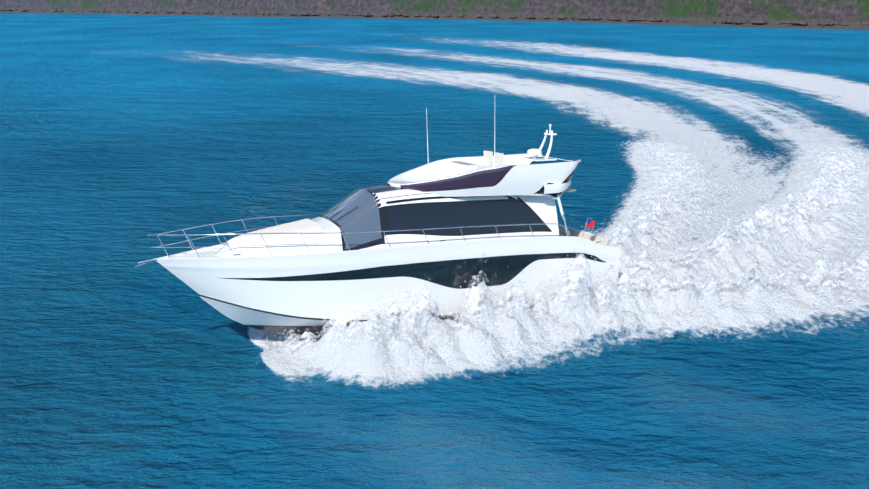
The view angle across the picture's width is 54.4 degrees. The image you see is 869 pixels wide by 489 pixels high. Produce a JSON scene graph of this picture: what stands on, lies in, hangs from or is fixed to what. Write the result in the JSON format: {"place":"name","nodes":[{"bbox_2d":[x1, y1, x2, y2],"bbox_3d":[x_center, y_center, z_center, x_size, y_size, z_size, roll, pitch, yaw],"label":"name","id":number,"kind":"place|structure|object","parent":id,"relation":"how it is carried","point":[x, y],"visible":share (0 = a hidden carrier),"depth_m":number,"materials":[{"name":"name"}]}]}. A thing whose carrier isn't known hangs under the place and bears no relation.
{"place":"outdoors","nodes":[
{"label":"outdoors","id":0,"kind":"place"},
{"bbox_2d":[0,13,868,488],"bbox_3d":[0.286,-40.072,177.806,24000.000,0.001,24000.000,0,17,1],"label":"sea water","id":1,"kind":"structure","parent":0,"point":[92,165],"depth_m":69.78,"materials":[{"name":"blue liquid"}]},
{"bbox_2d":[0,18,868,136],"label":"boat wake","id":2,"kind":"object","parent":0,"point":[536,81],"depth_m":143.68,"materials":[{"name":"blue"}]},
{"bbox_2d":[0,0,868,29],"bbox_3d":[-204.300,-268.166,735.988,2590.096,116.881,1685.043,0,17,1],"label":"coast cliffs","id":3,"kind":"structure","parent":0,"point":[773,13],"depth_m":375.68,"materials":[{"name":"brown stone"}]},
{"bbox_2d":[0,7,868,25],"bbox_3d":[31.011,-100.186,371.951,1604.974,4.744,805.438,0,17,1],"label":"coast boulders","id":4,"kind":"object","parent":3,"relation":"on","point":[762,21],"visible":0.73,"depth_m":364.72,"materials":[{"name":"stone"}]},
{"bbox_2d":[52,130,868,488],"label":"wake","id":5,"kind":"object","parent":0,"point":[168,380],"visible":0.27,"depth_m":29.91,"materials":[{"name":"white"}]},
{"bbox_2d":[156,237,637,335],"bbox_3d":[-0.993,1.466,33.785,19.325,3.900,4.911,-5,12,-24],"label":"hull","id":6,"kind":"object","parent":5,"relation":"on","point":[275,306],"visible":0.4,"depth_m":30.74,"materials":[{"name":"white plastic"}]},
{"bbox_2d":[156,225,619,258],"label":"deck","id":7,"kind":"structure","parent":6,"relation":"attached to","point":[206,252],"depth_m":31.15,"materials":[{"name":"white plastic"}]},
{"bbox_2d":[147,213,567,258],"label":"rails","id":8,"kind":"object","parent":7,"relation":"on","point":[223,234],"visible":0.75,"depth_m":30.19,"materials":[{"name":"silver metal"}]},
{"bbox_2d":[135,240,600,268],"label":"anchor cleats","id":9,"kind":"object","parent":7,"relation":"on","point":[142,264],"visible":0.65,"depth_m":29.41,"materials":[{"name":"silver metal"}]},
{"bbox_2d":[214,184,558,256],"bbox_3d":[-1.823,-1.069,32.895,13.400,2.584,3.960,-5,12,-24],"label":"cabin","id":10,"kind":"object","parent":7,"relation":"on","point":[367,214],"depth_m":31.73,"materials":[{"name":"white plastic"}]},
{"bbox_2d":[226,219,321,245],"bbox_3d":[-6.002,-0.419,31.125,3.267,0.613,1.948,-7,18,-23],"label":"sunpad","id":11,"kind":"object","parent":10,"relation":"on","point":[304,225],"visible":0.92,"depth_m":30.79,"materials":[{"name":"white fabric"}]},
{"bbox_2d":[324,202,357,220],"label":"windshield wipers","id":12,"kind":"object","parent":10,"relation":"on","point":[339,211],"visible":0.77,"depth_m":31.91,"materials":[{"name":"black metal"}]},
{"bbox_2d":[387,153,580,199],"bbox_3d":[1.757,-2.668,34.221,7.750,1.527,3.943,-5,12,-24],"label":"flybridge","id":13,"kind":"object","parent":10,"relation":"on","point":[524,177],"visible":0.62,"depth_m":33.20,"materials":[{"name":"white plastic"}]},
{"bbox_2d":[426,108,494,189],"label":"antennas","id":14,"kind":"object","parent":13,"relation":"on","point":[427,147],"visible":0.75,"depth_m":34.59,"materials":[{"name":"white"}]},
{"bbox_2d":[449,151,503,175],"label":"fly seats","id":15,"kind":"object","parent":13,"relation":"on","point":[457,167],"visible":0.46,"depth_m":33.99,"materials":[{"name":"white"}]},
{"bbox_2d":[391,160,576,196],"bbox_3d":[1.734,-2.684,34.207,7.206,1.363,3.910,-5,12,-24],"label":"trim panel","id":16,"kind":"object","parent":13,"relation":"on","point":[489,178],"visible":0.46,"depth_m":32.06,"materials":[{"name":"purple"}]},
{"bbox_2d":[522,124,556,160],"bbox_3d":[4.415,-4.263,35.124,1.220,1.460,1.100,-5,12,-24],"label":"radar mast","id":17,"kind":"object","parent":13,"relation":"on","point":[534,152],"visible":1,"depth_m":34.98,"materials":[{"name":"white metal"}]},
{"bbox_2d":[542,180,570,234],"bbox_3d":[4.308,-1.755,35.577,1.850,2.157,4.140,-5,12,-24],"label":"support post","id":18,"kind":"object","parent":7,"relation":"on","point":[554,188],"visible":0.27,"depth_m":33.52,"materials":[{"name":"white"}]},
{"bbox_2d":[224,253,605,288],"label":"hull windows","id":19,"kind":"structure","parent":6,"relation":"in","point":[457,273],"depth_m":31.84,"materials":[{"name":"black glass"}]},
{"bbox_2d":[583,218,594,234],"bbox_3d":[6.383,-0.656,34.995,0.611,0.906,0.060,-5,12,-24],"label":"ensign","id":20,"kind":"object","parent":6,"relation":"attached to","point":[590,224],"visible":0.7,"depth_m":34.97,"materials":[{"name":"red fabric"}]},
{"bbox_2d":[251,138,868,360],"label":"spray droplets","id":21,"kind":"object","parent":5,"relation":"on","point":[816,168],"visible":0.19,"depth_m":45.10,"materials":[{"name":"white liquid"}]},
{"bbox_2d":[262,144,868,356],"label":"water spray","id":22,"kind":"object","parent":5,"relation":"on","point":[474,301],"visible":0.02,"depth_m":36.71,"materials":[{"name":"white liquid"}]},
{"bbox_2d":[283,146,868,343],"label":"water spray","id":23,"kind":"object","parent":5,"relation":"on","point":[582,258],"depth_m":38.40,"materials":[{"name":"white liquid"}]},
{"bbox_2d":[337,144,867,311],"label":"spray shell","id":24,"kind":"object","parent":5,"relation":"on","point":[652,217],"visible":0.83,"depth_m":37.57,"materials":[{"name":"white liquid"}]}
]}

